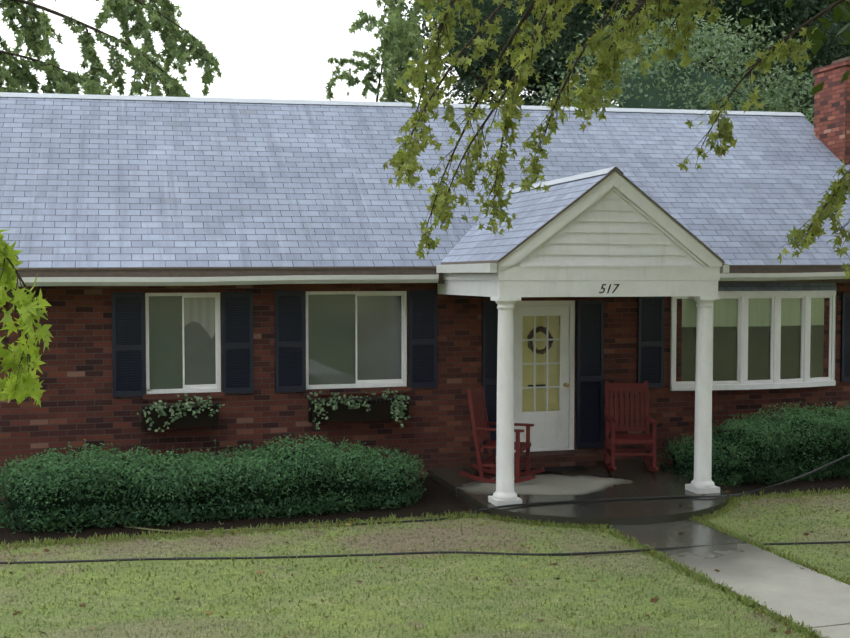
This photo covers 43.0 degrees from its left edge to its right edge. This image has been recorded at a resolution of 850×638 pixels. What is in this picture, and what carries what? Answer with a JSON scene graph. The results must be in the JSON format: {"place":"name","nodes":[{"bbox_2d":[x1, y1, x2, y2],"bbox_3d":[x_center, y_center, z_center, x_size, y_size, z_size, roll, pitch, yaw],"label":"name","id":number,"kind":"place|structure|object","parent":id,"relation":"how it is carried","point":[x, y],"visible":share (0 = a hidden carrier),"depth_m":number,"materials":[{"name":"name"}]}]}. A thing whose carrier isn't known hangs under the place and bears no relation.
{"place":"outdoors","nodes":[
{"label":"outdoors","id":0,"kind":"place"},
{"bbox_2d":[0,228,53,406],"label":"branch","id":1,"kind":"object","parent":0,"point":[28,309],"depth_m":4.19,"materials":[{"name":"green plant"}]},
{"bbox_2d":[0,0,453,102],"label":"trees","id":2,"kind":"object","parent":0,"point":[394,55],"depth_m":23.11,"materials":[{"name":"green plant"}]},
{"bbox_2d":[0,0,770,110],"bbox_3d":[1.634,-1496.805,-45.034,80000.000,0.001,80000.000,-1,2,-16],"label":"sky","id":3,"kind":"structure","parent":0,"point":[273,49],"depth_m":6990.10,"materials":[{"name":"white"}]},
{"bbox_2d":[0,464,849,637],"bbox_3d":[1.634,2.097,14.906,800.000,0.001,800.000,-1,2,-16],"label":"lawn ground","id":4,"kind":"structure","parent":0,"point":[425,607],"depth_m":9.57,"materials":[{"name":"green plant"}]},
{"bbox_2d":[0,433,427,533],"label":"hedge","id":5,"kind":"object","parent":4,"relation":"on","point":[175,515],"depth_m":11.90,"materials":[{"name":"green plant"}]},
{"bbox_2d":[1,433,415,496],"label":"hedge shoots","id":6,"kind":"object","parent":5,"relation":"attached to","point":[188,462],"visible":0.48,"depth_m":12.04,"materials":[{"name":"green plant"}]},
{"bbox_2d":[123,523,351,532],"bbox_3d":[-2.005,2.227,11.472,2.443,0.039,0.291,0,2,-2],"label":"yellow garden hose","id":7,"kind":"object","parent":4,"relation":"on","point":[230,529],"visible":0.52,"depth_m":11.46,"materials":[{"name":"yellow rubber"}]},
{"bbox_2d":[2,490,838,637],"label":"fallen leaves","id":8,"kind":"object","parent":4,"relation":"on","point":[788,631],"visible":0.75,"depth_m":9.77,"materials":[{"name":"brown plant"}]},
{"bbox_2d":[0,283,849,499],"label":"brick house walls","id":9,"kind":"structure","parent":4,"relation":"on","point":[80,403],"depth_m":13.94,"materials":[{"name":"red brick"}]},
{"bbox_2d":[112,292,145,396],"bbox_3d":[-3.650,0.315,13.287,0.390,1.290,0.030,-1,2,-16],"label":"shutter","id":10,"kind":"object","parent":9,"relation":"attached to","point":[128,342],"visible":0.94,"depth_m":13.28,"materials":[{"name":"wood"}]},
{"bbox_2d":[141,401,218,429],"bbox_3d":[-3.036,1.190,13.378,0.934,0.326,0.262,-1,2,-16],"label":"window box","id":11,"kind":"object","parent":9,"relation":"attached to","point":[202,419],"visible":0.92,"depth_m":13.29,"materials":[{"name":"black metal"}]},
{"bbox_2d":[137,393,224,431],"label":"flower box plants","id":12,"kind":"object","parent":11,"relation":"in","point":[187,405],"depth_m":13.21,"materials":[{"name":"green plant"}]},
{"bbox_2d":[145,293,220,393],"bbox_3d":[-3.038,0.299,13.566,0.920,1.260,0.070,-1,2,-16],"label":"window","id":13,"kind":"structure","parent":9,"relation":"attached to","point":[183,342],"depth_m":13.56,"materials":[{"name":"white paint"}]},
{"bbox_2d":[221,292,253,393],"bbox_3d":[-2.372,0.300,13.656,0.390,1.290,0.030,-1,2,-16],"label":"shutter","id":14,"kind":"object","parent":9,"relation":"attached to","point":[237,342],"visible":0.96,"depth_m":13.65,"materials":[{"name":"wood"}]},
{"bbox_2d":[275,291,305,391],"bbox_3d":[-1.728,0.288,13.841,0.390,1.300,0.030,-1,2,-16],"label":"shutter","id":15,"kind":"object","parent":9,"relation":"attached to","point":[290,354],"visible":0.94,"depth_m":13.84,"materials":[{"name":"wood"}]},
{"bbox_2d":[306,291,406,388],"bbox_3d":[-0.905,0.269,14.182,1.360,1.270,0.070,-1,2,-16],"label":"window","id":16,"kind":"structure","parent":9,"relation":"attached to","point":[356,339],"depth_m":14.18,"materials":[{"name":"white paint"}]},
{"bbox_2d":[307,395,409,422],"bbox_3d":[-0.855,1.165,14.007,1.314,0.326,0.262,-1,2,-16],"label":"window box","id":17,"kind":"object","parent":9,"relation":"attached to","point":[380,407],"visible":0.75,"depth_m":13.89,"materials":[{"name":"black metal"}]},
{"bbox_2d":[307,388,410,429],"bbox_3d":[-0.864,1.155,13.946,1.350,0.509,0.370,-1,2,-16],"label":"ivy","id":18,"kind":"object","parent":17,"relation":"in","point":[397,410],"depth_m":13.87,"materials":[{"name":"green plant"}]},
{"bbox_2d":[408,290,436,387],"bbox_3d":[-0.028,0.268,14.332,0.390,1.300,0.030,-1,2,-16],"label":"shutter","id":19,"kind":"object","parent":9,"relation":"attached to","point":[422,338],"visible":0.94,"depth_m":14.32,"materials":[{"name":"wood"}]},
{"bbox_2d":[0,92,849,283],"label":"roof","id":20,"kind":"structure","parent":9,"relation":"on","point":[122,186],"depth_m":15.53,"materials":[{"name":"grey tile"}]},
{"bbox_2d":[16,272,849,285],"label":"house gutters","id":21,"kind":"object","parent":9,"relation":"attached to","point":[164,281],"visible":0.75,"depth_m":13.34,"materials":[{"name":"white metal"}]},
{"bbox_2d":[482,301,497,452],"bbox_3d":[0.974,0.786,14.643,0.415,2.060,0.030,-1,2,-16],"label":"shutter","id":22,"kind":"object","parent":9,"relation":"attached to","point":[489,340],"visible":0.44,"depth_m":14.60,"materials":[{"name":"wood"}]},
{"bbox_2d":[513,300,574,452],"bbox_3d":[1.619,0.786,14.906,0.940,2.080,0.130,-1,2,-16],"label":"front door","id":23,"kind":"structure","parent":9,"relation":"attached to","point":[543,399],"depth_m":14.95,"materials":[{"name":"white paint"}]},
{"bbox_2d":[527,326,569,386],"bbox_3d":[1.703,0.521,14.939,0.595,0.847,0.114,0,2,-2],"label":"door knob and wreath","id":24,"kind":"object","parent":23,"relation":"attached to","point":[541,329],"visible":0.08,"depth_m":14.91,"materials":[{"name":"green plant"}]},
{"bbox_2d":[437,172,721,296],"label":"porch gable","id":25,"kind":"structure","parent":9,"relation":"attached to","point":[613,228],"depth_m":12.44,"materials":[{"name":"white wood"}]},
{"bbox_2d":[599,284,619,292],"bbox_3d":[2.125,-0.348,12.431,0.258,0.107,0.008,-1,2,-16],"label":"house number","id":26,"kind":"object","parent":25,"relation":"attached to","point":[608,288],"visible":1,"depth_m":12.43,"materials":[{"name":"black metal"}]},
{"bbox_2d":[436,166,728,272],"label":"porch roof","id":27,"kind":"structure","parent":9,"relation":"attached to","point":[475,249],"depth_m":12.95,"materials":[{"name":"grey tile"}]},
{"bbox_2d":[576,300,603,448],"bbox_3d":[2.300,0.771,15.025,0.405,2.060,0.030,-1,2,-16],"label":"shutter","id":28,"kind":"object","parent":9,"relation":"attached to","point":[590,379],"visible":0.98,"depth_m":15.02,"materials":[{"name":"wood"}]},
{"bbox_2d":[637,296,664,387],"bbox_3d":[3.196,0.316,15.266,0.400,1.330,0.030,-1,2,-16],"label":"shutter","id":29,"kind":"object","parent":9,"relation":"attached to","point":[650,360],"visible":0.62,"depth_m":15.26,"materials":[{"name":"wood"}]},
{"bbox_2d":[670,283,836,390],"bbox_3d":[4.824,0.227,15.678,2.734,1.565,0.263,-1,2,-16],"label":"bow window","id":30,"kind":"structure","parent":9,"relation":"attached to","point":[767,335],"depth_m":15.64,"materials":[{"name":"white paint"}]},
{"bbox_2d":[840,293,849,381],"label":"shutter","id":31,"kind":"object","parent":9,"relation":"attached to","point":[845,343],"visible":1,"depth_m":16.15,"materials":[{"name":"wood"}]},
{"bbox_2d":[0,541,849,563],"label":"garden hose","id":32,"kind":"object","parent":4,"relation":"on","point":[378,554],"visible":0.88,"depth_m":10.38,"materials":[{"name":"black rubber"}]},
{"bbox_2d":[372,0,648,106],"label":"background tree","id":33,"kind":"object","parent":4,"relation":"on","point":[460,87],"depth_m":39.79,"materials":[{"name":"green plant"}]},
{"bbox_2d":[427,459,728,526],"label":"porch slab","id":34,"kind":"structure","parent":4,"relation":"on","point":[628,478],"depth_m":12.80,"materials":[{"name":"grey concrete"}]},
{"bbox_2d":[459,386,544,482],"bbox_3d":[0.985,1.464,13.721,0.972,1.160,0.620,1,2,19],"label":"rocking chair","id":35,"kind":"object","parent":34,"relation":"on","point":[479,418],"visible":0.67,"depth_m":13.66,"materials":[{"name":"red wood"}]},
{"bbox_2d":[488,297,521,505],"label":"porch column","id":36,"kind":"structure","parent":34,"relation":"on","point":[504,493],"depth_m":12.17,"materials":[{"name":"white paint"}]},
{"bbox_2d":[530,465,584,471],"bbox_3d":[1.795,2.008,14.417,0.840,0.012,0.300,-1,2,-16],"label":"door mat","id":37,"kind":"object","parent":34,"relation":"on","point":[561,469],"depth_m":14.44,"materials":[{"name":"black rubber"}]},
{"bbox_2d":[604,381,658,471],"bbox_3d":[2.741,1.437,14.396,0.620,1.160,0.972,0,2,2],"label":"rocking chair","id":38,"kind":"object","parent":34,"relation":"on","point":[646,438],"visible":1,"depth_m":14.65,"materials":[{"name":"red wood"}]},
{"bbox_2d":[685,296,720,493],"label":"porch column","id":39,"kind":"structure","parent":34,"relation":"on","point":[702,482],"depth_m":12.88,"materials":[{"name":"white paint"}]},
{"bbox_2d":[354,454,849,524],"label":"garden hose","id":40,"kind":"object","parent":4,"relation":"on","point":[711,496],"visible":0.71,"depth_m":12.49,"materials":[{"name":"black rubber"}]},
{"bbox_2d":[522,0,819,125],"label":"tree","id":41,"kind":"object","parent":4,"relation":"on","point":[776,93],"depth_m":26.14,"materials":[{"name":"green plant"}]},
{"bbox_2d":[498,0,849,111],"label":"tree","id":42,"kind":"object","parent":4,"relation":"on","point":[824,55],"depth_m":32.50,"materials":[{"name":"green plant"}]},
{"bbox_2d":[606,519,849,637],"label":"front walk","id":43,"kind":"structure","parent":4,"relation":"on","point":[810,598],"depth_m":9.70,"materials":[{"name":"grey concrete"}]},
{"bbox_2d":[657,402,849,487],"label":"hedge","id":44,"kind":"object","parent":4,"relation":"on","point":[790,472],"depth_m":14.18,"materials":[{"name":"green plant"}]},
{"bbox_2d":[668,400,849,456],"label":"hedge shoots","id":45,"kind":"object","parent":44,"relation":"on","point":[782,442],"visible":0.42,"depth_m":14.36,"materials":[{"name":"green plant"}]},
{"bbox_2d":[729,0,849,94],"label":"maple tree","id":46,"kind":"object","parent":4,"relation":"on","point":[817,36],"visible":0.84,"depth_m":10.37,"materials":[{"name":"green plant"}]},
{"bbox_2d":[812,57,849,164],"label":"chimney","id":47,"kind":"object","parent":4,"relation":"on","point":[832,116],"visible":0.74,"depth_m":18.64,"materials":[{"name":"brick"}]},
{"bbox_2d":[382,0,849,278],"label":"branches","id":48,"kind":"object","parent":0,"point":[410,167],"depth_m":8.06,"materials":[{"name":"green plant"}]},
{"bbox_2d":[737,11,849,123],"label":"tree","id":49,"kind":"object","parent":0,"point":[825,30],"depth_m":44.43,"materials":[{"name":"green plant"}]}
]}

